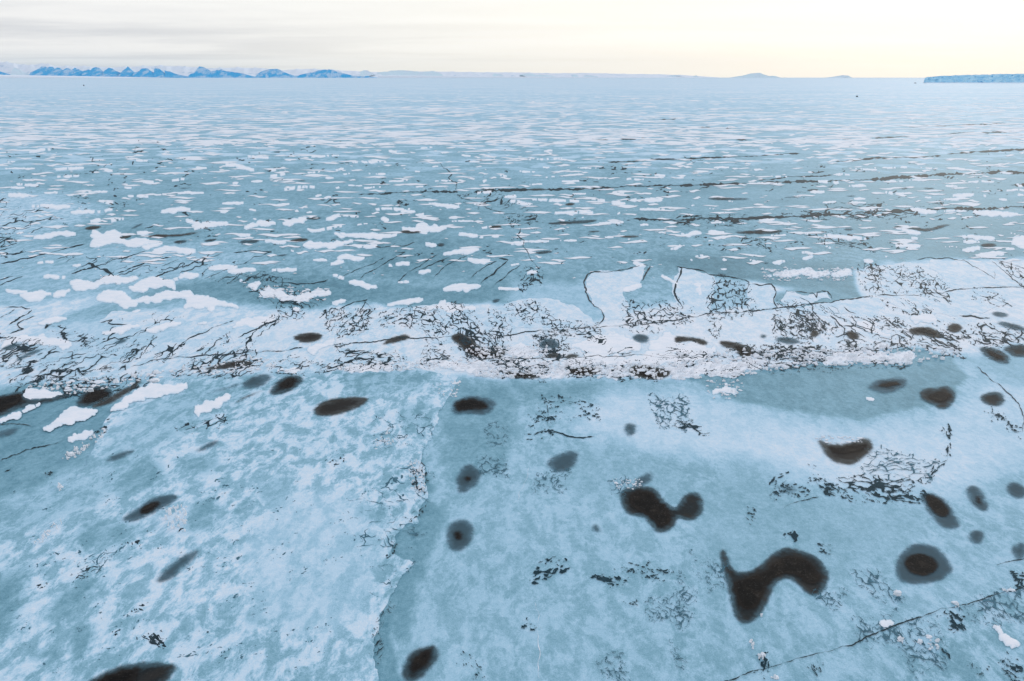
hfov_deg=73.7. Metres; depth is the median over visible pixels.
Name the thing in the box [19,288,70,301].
snow patch
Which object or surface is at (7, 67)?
mountain
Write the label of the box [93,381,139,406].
ice hole
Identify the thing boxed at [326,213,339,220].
snow patch
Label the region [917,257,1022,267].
ice crack
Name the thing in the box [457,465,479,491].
ice hole
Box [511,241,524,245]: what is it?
snow patch
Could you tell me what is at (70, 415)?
snow patch
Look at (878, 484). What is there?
dark specks
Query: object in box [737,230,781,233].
ice hole
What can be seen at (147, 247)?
snow patch
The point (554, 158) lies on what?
snow patch
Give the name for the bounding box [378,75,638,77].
ice shelf
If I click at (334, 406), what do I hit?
ice hole
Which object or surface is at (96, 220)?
snow patch
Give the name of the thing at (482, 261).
snow patch
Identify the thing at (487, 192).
snow patch
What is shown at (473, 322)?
crack tangle
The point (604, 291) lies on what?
ice plate
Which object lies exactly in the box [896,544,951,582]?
ice hole
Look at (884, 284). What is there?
ice plate
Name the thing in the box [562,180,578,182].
snow patch
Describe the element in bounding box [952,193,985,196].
snow patch
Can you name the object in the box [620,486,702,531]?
ice hole
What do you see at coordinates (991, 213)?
snow patch
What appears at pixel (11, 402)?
ice hole
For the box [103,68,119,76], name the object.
mountain
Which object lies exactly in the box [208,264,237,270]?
snow patch
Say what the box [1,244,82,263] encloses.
ice crack
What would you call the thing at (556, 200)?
snow patch
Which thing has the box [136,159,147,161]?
snow patch
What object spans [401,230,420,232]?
ice hole
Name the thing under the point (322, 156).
snow patch
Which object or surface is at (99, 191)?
snow patch
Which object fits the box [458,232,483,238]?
snow patch
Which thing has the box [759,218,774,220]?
snow patch
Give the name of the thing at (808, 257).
snow patch
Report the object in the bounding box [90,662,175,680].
ice hole
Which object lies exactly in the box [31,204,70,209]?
snow patch
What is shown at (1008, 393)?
ice crack
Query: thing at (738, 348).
ice hole
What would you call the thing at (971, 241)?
snow patch
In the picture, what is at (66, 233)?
snow patch
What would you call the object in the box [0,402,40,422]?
snow patch
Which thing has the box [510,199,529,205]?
snow patch
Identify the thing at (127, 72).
mountain
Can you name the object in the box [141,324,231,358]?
ice plate
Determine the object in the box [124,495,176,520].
ice hole
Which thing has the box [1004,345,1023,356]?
ice hole
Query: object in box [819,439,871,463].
ice hole
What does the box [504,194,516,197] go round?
snow patch
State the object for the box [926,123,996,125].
ice lead
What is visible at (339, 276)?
snow patch
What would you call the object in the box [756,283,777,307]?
ice crack
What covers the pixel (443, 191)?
ice lead
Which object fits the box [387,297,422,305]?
snow patch
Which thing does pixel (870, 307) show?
ice plate
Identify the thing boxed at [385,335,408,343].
ice hole
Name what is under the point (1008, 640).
snow patch
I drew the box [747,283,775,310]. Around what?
ice plate
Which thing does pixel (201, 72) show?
mountain
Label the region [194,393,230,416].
snow patch
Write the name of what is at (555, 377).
snow drift
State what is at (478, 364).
ice rubble
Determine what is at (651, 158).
ice lead
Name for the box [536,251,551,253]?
ice hole
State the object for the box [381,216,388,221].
snow patch
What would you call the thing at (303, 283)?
ice crack
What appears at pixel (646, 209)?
snow patch
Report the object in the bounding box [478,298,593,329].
ice plate
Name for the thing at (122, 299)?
snow patch
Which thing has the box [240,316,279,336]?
ice crack
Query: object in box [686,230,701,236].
snow patch
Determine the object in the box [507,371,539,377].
ice hole
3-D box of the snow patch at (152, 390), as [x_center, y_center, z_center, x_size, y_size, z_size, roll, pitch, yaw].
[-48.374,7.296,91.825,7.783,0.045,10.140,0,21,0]
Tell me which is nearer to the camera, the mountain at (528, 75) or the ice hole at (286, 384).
the ice hole at (286, 384)
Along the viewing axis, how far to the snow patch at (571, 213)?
215.74 m
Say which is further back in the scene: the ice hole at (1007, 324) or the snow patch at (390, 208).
the snow patch at (390, 208)
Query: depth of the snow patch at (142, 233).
186.84 m
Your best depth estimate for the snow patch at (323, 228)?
193.07 m
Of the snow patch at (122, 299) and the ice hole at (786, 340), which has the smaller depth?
the ice hole at (786, 340)
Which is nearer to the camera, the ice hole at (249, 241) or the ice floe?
the ice floe
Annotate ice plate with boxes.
[100,311,189,328]
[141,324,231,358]
[229,311,327,351]
[411,302,479,343]
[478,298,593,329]
[584,265,645,320]
[672,267,715,313]
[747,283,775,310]
[781,291,830,306]
[781,297,885,319]
[862,262,954,298]
[886,288,1015,316]
[929,259,1023,288]
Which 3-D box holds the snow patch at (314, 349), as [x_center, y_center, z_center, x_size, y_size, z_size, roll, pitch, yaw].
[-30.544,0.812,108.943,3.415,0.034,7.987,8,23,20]
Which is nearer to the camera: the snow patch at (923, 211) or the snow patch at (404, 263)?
the snow patch at (404, 263)
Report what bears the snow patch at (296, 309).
on the sea ice
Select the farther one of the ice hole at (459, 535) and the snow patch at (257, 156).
the snow patch at (257, 156)
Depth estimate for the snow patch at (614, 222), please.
201.07 m
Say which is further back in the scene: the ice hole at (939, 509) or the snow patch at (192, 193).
the snow patch at (192, 193)
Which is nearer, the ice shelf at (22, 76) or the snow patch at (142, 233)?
the snow patch at (142, 233)
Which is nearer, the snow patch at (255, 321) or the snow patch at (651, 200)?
the snow patch at (255, 321)
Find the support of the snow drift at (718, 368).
on the sea ice
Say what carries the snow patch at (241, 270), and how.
on the sea ice
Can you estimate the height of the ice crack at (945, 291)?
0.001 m
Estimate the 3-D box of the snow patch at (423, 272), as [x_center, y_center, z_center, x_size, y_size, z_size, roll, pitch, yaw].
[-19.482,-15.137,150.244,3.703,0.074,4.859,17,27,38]
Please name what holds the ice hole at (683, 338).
on the sea ice
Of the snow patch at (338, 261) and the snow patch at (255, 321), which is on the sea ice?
the snow patch at (338, 261)
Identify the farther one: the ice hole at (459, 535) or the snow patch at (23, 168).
the snow patch at (23, 168)
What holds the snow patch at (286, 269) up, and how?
on the sea ice
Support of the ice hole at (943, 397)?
on the sea ice
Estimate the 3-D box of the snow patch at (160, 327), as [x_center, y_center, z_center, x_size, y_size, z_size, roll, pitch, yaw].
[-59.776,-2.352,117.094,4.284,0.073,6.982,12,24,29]
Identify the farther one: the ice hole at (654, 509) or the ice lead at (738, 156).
the ice lead at (738, 156)
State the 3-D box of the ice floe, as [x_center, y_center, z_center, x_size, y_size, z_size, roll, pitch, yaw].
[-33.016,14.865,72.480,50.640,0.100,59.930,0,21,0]
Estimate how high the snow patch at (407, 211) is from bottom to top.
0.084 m
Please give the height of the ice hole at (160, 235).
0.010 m
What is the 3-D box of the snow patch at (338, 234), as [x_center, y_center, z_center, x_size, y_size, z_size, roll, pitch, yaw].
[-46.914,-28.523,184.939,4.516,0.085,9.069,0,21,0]
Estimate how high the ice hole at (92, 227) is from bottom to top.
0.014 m
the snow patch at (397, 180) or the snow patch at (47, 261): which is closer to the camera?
the snow patch at (47, 261)
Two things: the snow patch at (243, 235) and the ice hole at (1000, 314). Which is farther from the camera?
the snow patch at (243, 235)
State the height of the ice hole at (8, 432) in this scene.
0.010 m
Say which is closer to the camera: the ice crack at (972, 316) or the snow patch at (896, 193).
the ice crack at (972, 316)
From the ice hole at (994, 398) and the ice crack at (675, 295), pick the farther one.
the ice crack at (675, 295)
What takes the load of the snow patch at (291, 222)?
on the sea ice
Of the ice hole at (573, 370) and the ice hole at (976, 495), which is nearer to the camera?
the ice hole at (976, 495)
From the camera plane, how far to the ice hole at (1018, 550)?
61.70 m
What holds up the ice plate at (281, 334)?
on the sea ice
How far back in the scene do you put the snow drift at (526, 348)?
106.40 m
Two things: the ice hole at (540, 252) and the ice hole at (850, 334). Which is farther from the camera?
the ice hole at (540, 252)
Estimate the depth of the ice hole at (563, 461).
76.08 m
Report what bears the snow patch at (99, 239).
on the sea ice
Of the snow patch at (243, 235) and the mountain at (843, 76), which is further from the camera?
the mountain at (843, 76)
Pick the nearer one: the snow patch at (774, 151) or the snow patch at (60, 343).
the snow patch at (60, 343)
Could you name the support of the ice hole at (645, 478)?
on the sea ice
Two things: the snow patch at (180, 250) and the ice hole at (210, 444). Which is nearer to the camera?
the ice hole at (210, 444)
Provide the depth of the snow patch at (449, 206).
227.64 m
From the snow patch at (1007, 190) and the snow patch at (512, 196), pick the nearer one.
the snow patch at (512, 196)
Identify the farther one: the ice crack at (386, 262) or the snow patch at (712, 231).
the snow patch at (712, 231)
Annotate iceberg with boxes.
[923,74,1023,82]
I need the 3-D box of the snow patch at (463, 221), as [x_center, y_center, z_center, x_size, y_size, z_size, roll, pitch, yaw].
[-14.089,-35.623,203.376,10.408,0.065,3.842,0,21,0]
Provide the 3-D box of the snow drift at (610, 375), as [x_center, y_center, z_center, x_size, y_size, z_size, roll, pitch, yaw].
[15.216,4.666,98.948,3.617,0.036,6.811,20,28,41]
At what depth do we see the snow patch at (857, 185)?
269.59 m
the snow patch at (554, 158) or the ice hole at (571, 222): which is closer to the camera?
the ice hole at (571, 222)
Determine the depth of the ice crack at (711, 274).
148.09 m
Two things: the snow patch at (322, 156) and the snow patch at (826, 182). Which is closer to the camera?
the snow patch at (826, 182)
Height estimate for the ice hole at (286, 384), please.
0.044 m
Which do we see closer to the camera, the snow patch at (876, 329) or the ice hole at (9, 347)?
the ice hole at (9, 347)
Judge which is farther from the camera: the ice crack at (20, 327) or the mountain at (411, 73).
the mountain at (411, 73)
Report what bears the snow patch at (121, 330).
on the sea ice
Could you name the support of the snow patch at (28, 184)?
on the sea ice
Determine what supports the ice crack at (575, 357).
on the snow drift at (621, 360)
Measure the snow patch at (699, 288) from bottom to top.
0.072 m
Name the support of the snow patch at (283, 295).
on the sea ice
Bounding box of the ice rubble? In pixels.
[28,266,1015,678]
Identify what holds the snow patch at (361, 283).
on the sea ice
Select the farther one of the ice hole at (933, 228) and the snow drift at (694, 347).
the ice hole at (933, 228)
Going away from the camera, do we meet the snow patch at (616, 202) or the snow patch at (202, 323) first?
the snow patch at (202, 323)
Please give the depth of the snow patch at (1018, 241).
177.68 m
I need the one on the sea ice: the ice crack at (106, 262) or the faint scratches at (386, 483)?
the ice crack at (106, 262)
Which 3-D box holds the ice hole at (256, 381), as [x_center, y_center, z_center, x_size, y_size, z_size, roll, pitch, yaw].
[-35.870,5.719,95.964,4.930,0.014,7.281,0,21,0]
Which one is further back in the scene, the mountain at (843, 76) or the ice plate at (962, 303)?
the mountain at (843, 76)
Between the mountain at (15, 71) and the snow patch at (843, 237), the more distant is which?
the mountain at (15, 71)
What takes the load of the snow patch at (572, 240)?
on the sea ice
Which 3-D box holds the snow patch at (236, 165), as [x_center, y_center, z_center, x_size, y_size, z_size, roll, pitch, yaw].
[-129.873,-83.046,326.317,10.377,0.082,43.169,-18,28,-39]
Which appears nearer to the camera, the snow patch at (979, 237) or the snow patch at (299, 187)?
the snow patch at (979, 237)
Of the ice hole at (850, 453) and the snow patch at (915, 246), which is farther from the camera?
the snow patch at (915, 246)
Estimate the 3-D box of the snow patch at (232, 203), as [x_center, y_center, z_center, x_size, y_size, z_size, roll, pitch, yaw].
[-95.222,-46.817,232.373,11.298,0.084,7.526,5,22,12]
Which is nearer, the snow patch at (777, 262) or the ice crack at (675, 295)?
the ice crack at (675, 295)
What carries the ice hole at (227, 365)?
on the sea ice
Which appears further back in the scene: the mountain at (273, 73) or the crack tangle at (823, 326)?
the mountain at (273, 73)
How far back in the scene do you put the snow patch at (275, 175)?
297.35 m
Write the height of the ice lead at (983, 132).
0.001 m
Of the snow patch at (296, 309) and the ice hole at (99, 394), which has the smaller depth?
the ice hole at (99, 394)
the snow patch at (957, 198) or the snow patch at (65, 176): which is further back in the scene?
the snow patch at (65, 176)
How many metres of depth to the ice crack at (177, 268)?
151.54 m
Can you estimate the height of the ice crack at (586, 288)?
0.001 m
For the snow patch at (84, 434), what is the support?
on the sea ice
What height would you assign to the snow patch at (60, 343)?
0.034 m
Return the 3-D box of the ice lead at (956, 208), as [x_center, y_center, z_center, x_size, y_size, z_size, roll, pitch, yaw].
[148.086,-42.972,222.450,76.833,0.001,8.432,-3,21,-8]
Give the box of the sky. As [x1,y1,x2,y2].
[0,0,1023,77]
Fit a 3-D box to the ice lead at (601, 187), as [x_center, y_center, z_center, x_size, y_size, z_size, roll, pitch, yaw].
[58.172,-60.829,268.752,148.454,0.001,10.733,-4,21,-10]
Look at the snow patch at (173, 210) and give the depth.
219.30 m
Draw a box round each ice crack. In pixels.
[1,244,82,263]
[2,442,57,458]
[12,316,32,332]
[74,251,143,272]
[118,257,168,272]
[133,347,301,365]
[156,255,216,276]
[180,321,230,344]
[206,250,271,277]
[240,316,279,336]
[273,280,325,284]
[339,319,682,345]
[361,252,404,277]
[481,258,507,282]
[505,354,668,358]
[535,430,591,437]
[583,264,650,322]
[627,296,869,323]
[673,267,682,306]
[677,266,748,284]
[725,586,1023,680]
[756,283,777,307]
[786,290,831,297]
[880,287,1000,295]
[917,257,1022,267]
[960,315,986,318]
[977,366,1023,431]
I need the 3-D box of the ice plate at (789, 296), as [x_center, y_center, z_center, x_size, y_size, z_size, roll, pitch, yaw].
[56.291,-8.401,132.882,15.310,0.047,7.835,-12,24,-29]
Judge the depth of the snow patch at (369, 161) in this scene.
342.65 m
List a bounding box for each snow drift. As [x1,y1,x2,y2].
[338,358,491,374]
[420,300,476,312]
[492,350,695,367]
[507,342,540,359]
[544,370,566,379]
[571,333,641,355]
[606,367,624,380]
[648,331,677,353]
[668,357,762,379]
[676,341,716,363]
[769,267,852,277]
[809,350,914,365]
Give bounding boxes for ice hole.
[0,392,66,415]
[0,428,16,435]
[4,344,19,349]
[17,350,38,359]
[77,386,112,405]
[86,226,99,229]
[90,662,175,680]
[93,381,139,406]
[109,451,132,459]
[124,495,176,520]
[149,232,194,236]
[158,551,197,580]
[200,441,215,449]
[207,360,250,368]
[240,240,257,242]
[244,374,269,387]
[271,375,301,393]
[291,238,306,240]
[294,333,321,341]
[314,397,366,415]
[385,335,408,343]
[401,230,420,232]
[403,645,437,680]
[447,520,472,549]
[452,334,504,358]
[453,396,494,413]
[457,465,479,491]
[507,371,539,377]
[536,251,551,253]
[539,339,557,347]
[548,451,577,470]
[549,220,594,223]
[566,354,577,357]
[570,367,599,375]
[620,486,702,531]
[625,424,634,433]
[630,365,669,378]
[633,334,647,341]
[637,474,650,484]
[675,336,706,344]
[709,197,744,199]
[720,341,751,357]
[721,548,827,622]
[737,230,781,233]
[777,337,799,343]
[810,330,818,336]
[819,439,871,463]
[847,331,858,338]
[869,378,905,392]
[895,224,947,230]
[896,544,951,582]
[909,327,939,336]
[920,386,954,408]
[921,493,958,527]
[948,323,961,331]
[967,486,987,509]
[970,530,982,542]
[980,347,1008,362]
[981,392,1004,405]
[982,243,995,246]
[993,312,1007,316]
[999,322,1023,330]
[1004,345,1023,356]
[1007,482,1023,497]
[1013,543,1023,558]
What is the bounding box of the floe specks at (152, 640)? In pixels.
[28,414,428,663]
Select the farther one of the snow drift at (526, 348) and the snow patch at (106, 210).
the snow patch at (106, 210)
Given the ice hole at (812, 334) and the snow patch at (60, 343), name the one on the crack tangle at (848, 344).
the ice hole at (812, 334)
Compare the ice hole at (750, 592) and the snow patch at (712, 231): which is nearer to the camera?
the ice hole at (750, 592)
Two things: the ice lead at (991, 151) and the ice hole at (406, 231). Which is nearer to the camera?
the ice hole at (406, 231)
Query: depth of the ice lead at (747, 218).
208.32 m
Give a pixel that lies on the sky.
(707, 38)
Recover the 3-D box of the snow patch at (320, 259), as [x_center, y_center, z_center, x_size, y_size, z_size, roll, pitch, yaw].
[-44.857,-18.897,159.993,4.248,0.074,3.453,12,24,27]
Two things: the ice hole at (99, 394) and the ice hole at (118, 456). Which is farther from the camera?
the ice hole at (99, 394)
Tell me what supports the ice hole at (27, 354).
on the sea ice
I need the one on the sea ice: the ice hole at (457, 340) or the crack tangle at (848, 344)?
the crack tangle at (848, 344)
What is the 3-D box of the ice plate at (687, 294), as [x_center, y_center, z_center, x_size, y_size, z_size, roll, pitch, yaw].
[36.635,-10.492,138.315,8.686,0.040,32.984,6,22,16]
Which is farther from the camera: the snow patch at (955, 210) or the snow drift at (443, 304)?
the snow patch at (955, 210)
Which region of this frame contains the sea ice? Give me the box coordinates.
[0,78,1023,680]
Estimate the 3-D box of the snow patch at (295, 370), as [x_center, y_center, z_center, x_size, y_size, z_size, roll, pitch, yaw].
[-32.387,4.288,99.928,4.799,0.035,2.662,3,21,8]
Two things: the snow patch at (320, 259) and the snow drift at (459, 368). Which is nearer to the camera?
the snow drift at (459, 368)
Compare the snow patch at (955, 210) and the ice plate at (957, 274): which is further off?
the snow patch at (955, 210)
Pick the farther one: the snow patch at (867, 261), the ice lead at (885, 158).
the ice lead at (885, 158)
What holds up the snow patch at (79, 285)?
on the sea ice
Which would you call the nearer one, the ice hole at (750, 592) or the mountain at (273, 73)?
the ice hole at (750, 592)
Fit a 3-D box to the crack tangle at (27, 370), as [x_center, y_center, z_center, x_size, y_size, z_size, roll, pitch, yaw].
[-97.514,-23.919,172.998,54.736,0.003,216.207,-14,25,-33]
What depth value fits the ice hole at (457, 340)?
108.51 m
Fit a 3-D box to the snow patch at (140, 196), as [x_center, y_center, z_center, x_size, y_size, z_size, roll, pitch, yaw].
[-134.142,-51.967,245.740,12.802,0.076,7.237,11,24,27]
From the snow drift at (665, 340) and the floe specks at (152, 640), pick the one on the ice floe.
the floe specks at (152, 640)
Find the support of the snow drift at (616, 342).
on the sea ice
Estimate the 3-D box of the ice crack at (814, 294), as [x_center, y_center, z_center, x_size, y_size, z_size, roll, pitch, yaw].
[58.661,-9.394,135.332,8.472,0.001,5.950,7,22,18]
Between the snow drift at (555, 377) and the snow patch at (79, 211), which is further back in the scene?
the snow patch at (79, 211)
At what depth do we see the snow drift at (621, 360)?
103.53 m
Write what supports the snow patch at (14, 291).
on the sea ice
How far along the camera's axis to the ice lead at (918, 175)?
297.27 m
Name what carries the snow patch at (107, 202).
on the sea ice
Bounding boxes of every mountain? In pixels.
[0,61,382,76]
[10,68,28,74]
[29,67,81,75]
[82,67,102,76]
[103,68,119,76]
[118,67,134,76]
[132,68,153,76]
[153,68,164,77]
[164,70,187,77]
[187,66,211,77]
[211,69,253,77]
[254,69,293,77]
[294,69,377,77]
[360,70,374,76]
[377,70,442,75]
[417,71,719,77]
[520,73,555,76]
[729,73,779,77]
[826,75,851,77]
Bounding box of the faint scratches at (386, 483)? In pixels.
[11,412,433,672]
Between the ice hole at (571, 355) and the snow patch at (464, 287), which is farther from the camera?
the snow patch at (464, 287)
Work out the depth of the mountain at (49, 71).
49985.75 m
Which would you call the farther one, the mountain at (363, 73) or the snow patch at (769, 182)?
the mountain at (363, 73)
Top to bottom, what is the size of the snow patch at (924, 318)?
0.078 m
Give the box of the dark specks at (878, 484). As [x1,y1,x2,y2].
[456,394,1023,680]
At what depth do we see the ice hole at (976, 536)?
63.66 m
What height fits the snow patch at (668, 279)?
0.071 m
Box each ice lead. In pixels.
[360,190,457,194]
[475,180,831,192]
[610,158,675,162]
[634,213,848,220]
[686,153,797,158]
[760,175,829,180]
[830,170,1023,180]
[836,155,939,161]
[865,206,1023,213]
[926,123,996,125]
[950,149,1023,153]
[951,131,1005,133]
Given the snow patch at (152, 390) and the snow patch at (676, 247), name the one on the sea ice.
the snow patch at (676, 247)
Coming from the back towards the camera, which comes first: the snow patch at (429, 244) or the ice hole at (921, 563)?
the snow patch at (429, 244)
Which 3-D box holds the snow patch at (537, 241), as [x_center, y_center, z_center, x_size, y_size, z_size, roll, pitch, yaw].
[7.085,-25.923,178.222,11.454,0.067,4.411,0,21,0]
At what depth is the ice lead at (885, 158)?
363.86 m
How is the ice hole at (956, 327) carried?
on the sea ice
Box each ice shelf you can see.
[0,75,159,77]
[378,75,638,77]
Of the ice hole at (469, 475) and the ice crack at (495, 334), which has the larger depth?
the ice crack at (495, 334)
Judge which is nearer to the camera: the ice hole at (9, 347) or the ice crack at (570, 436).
the ice crack at (570, 436)
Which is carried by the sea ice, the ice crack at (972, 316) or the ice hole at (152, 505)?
the ice crack at (972, 316)
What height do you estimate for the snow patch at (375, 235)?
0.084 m
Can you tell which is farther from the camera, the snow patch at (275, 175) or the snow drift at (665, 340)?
the snow patch at (275, 175)
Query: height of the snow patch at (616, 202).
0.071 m
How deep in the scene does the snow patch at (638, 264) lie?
155.98 m
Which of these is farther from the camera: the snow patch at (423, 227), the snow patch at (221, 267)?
the snow patch at (423, 227)
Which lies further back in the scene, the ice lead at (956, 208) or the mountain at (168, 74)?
the mountain at (168, 74)
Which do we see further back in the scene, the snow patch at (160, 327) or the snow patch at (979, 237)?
the snow patch at (979, 237)
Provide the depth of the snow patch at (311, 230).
190.54 m
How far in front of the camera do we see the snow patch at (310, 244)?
174.49 m
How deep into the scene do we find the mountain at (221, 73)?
49360.75 m
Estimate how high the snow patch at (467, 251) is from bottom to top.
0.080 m
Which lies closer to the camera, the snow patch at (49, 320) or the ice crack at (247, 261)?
the snow patch at (49, 320)
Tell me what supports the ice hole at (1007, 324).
on the sea ice
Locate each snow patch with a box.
[0,333,72,349]
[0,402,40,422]
[5,167,33,169]
[5,289,27,294]
[8,192,28,197]
[11,186,24,188]
[16,183,37,186]
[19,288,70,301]
[23,388,61,398]
[29,148,50,153]
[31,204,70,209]
[33,230,75,239]
[37,260,53,263]
[38,316,66,325]
[43,274,65,279]
[43,406,97,431]
[44,191,57,193]
[55,166,83,170]
[57,175,78,177]
[68,430,93,442]
[69,274,138,290]
[70,209,94,214]
[88,190,107,192]
[90,218,100,222]
[90,229,148,247]
[96,289,238,312]
[97,208,112,212]
[99,200,113,204]
[102,324,139,334]
[110,382,187,410]
[127,194,147,197]
[128,272,199,292]
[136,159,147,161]
[137,231,148,235]
[142,242,162,249]
[146,321,180,333]
[153,245,195,254]
[160,206,190,213]
[177,191,203,194]
[185,218,227,229]
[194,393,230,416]
[197,321,206,324]
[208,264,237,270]
[222,201,243,204]
[225,163,253,171]
[227,267,255,273]
[232,313,275,328]
[237,233,249,236]
[239,279,330,302]
[244,216,306,229]
[247,155,268,158]
[265,239,285,244]
[270,173,284,177]
[272,267,296,272]
[277,367,300,373]
[284,185,314,190]
[293,307,300,312]
[303,239,352,248]
[307,228,317,232]
[307,337,335,354]
[311,154,338,157]
[313,258,326,261]
[315,225,341,231]
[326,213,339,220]
[331,259,343,265]
[332,300,344,305]
[333,274,343,279]
[334,232,344,238]
[337,253,364,260]
[345,232,396,239]
[348,279,377,289]
[352,160,386,163]
[352,244,376,248]
[375,207,409,210]
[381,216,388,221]
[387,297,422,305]
[389,180,407,181]
[389,261,409,266]
[400,209,415,212]
[402,222,446,232]
[418,269,430,274]
[425,242,436,247]
[429,202,459,208]
[443,247,478,255]
[443,283,480,292]
[452,220,472,221]
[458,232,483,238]
[467,258,489,264]
[477,190,491,194]
[498,287,518,290]
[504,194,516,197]
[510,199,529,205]
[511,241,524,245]
[521,240,548,242]
[527,270,537,274]
[529,157,562,160]
[532,198,578,202]
[554,210,592,215]
[560,239,576,241]
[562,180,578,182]
[599,221,623,223]
[611,200,625,204]
[622,283,641,291]
[630,197,662,202]
[633,261,644,266]
[640,208,664,210]
[661,274,678,284]
[670,244,680,249]
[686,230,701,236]
[693,282,701,295]
[708,230,724,232]
[712,383,736,394]
[757,182,781,183]
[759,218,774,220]
[765,150,784,151]
[772,260,784,264]
[802,251,812,254]
[802,255,812,259]
[810,190,824,193]
[818,180,838,184]
[824,233,866,240]
[848,184,865,186]
[855,168,876,170]
[855,320,891,337]
[863,259,872,263]
[879,619,894,628]
[885,191,903,194]
[895,243,919,248]
[896,227,920,235]
[910,207,936,214]
[910,312,937,325]
[943,197,960,200]
[944,210,966,211]
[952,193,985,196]
[962,234,994,240]
[962,246,979,251]
[963,239,979,243]
[968,180,993,182]
[973,210,1017,217]
[975,251,1003,258]
[992,624,1019,648]
[1006,189,1023,191]
[1011,235,1023,248]
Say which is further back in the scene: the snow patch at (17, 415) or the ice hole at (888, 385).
the ice hole at (888, 385)
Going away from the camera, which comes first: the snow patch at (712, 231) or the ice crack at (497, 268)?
the ice crack at (497, 268)
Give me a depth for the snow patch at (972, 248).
170.45 m
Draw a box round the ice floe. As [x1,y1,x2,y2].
[0,368,457,680]
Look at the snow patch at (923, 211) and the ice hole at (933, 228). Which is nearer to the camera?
the ice hole at (933, 228)
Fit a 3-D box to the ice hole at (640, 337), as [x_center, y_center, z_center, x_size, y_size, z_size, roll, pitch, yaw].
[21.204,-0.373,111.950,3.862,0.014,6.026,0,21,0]
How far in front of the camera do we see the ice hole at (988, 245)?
173.63 m
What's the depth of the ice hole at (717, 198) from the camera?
240.82 m
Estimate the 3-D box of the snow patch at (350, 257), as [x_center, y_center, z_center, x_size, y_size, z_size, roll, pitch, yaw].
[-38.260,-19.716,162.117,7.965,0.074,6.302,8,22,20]
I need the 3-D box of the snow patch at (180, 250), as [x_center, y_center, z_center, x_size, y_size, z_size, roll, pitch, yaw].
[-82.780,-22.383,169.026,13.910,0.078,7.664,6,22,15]
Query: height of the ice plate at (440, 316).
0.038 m
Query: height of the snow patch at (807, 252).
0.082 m
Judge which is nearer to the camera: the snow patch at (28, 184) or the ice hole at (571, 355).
the ice hole at (571, 355)
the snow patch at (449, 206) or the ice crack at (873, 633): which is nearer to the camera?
the ice crack at (873, 633)
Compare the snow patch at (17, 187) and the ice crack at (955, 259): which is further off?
the snow patch at (17, 187)
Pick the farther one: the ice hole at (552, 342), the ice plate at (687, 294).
the ice plate at (687, 294)
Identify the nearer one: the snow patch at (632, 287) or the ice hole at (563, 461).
the ice hole at (563, 461)
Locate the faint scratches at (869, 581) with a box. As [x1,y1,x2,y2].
[478,392,1023,680]
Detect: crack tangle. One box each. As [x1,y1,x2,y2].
[0,198,347,398]
[334,192,688,382]
[338,304,1023,381]
[675,258,1023,346]
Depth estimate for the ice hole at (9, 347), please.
108.50 m
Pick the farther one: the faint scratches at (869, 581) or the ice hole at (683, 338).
the ice hole at (683, 338)
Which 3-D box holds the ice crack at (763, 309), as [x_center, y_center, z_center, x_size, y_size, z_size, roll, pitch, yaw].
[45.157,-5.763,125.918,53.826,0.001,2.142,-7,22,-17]
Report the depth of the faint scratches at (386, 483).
63.97 m
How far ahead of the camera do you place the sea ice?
110.33 m
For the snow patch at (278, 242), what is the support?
on the sea ice
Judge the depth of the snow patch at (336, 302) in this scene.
129.68 m
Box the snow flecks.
[0,95,1023,278]
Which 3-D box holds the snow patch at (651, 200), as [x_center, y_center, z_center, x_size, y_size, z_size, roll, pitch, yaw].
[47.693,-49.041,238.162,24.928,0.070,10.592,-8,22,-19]
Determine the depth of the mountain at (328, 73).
49451.29 m
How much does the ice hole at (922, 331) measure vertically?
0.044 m
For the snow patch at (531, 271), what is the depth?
149.62 m
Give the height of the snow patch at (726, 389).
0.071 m
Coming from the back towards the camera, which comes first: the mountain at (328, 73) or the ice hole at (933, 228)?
the mountain at (328, 73)
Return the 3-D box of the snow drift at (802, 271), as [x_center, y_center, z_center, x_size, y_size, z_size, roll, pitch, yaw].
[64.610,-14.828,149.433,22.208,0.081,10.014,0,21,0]
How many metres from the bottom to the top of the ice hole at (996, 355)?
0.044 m
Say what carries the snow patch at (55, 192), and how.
on the sea ice
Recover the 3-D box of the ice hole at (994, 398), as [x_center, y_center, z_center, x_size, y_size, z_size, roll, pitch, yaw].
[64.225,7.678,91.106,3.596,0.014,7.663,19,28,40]
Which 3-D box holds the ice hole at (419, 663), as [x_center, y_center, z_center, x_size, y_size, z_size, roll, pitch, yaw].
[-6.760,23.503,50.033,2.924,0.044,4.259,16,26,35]
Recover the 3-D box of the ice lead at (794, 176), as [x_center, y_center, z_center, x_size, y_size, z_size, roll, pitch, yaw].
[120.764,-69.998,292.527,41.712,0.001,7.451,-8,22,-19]
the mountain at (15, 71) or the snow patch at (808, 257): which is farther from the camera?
the mountain at (15, 71)

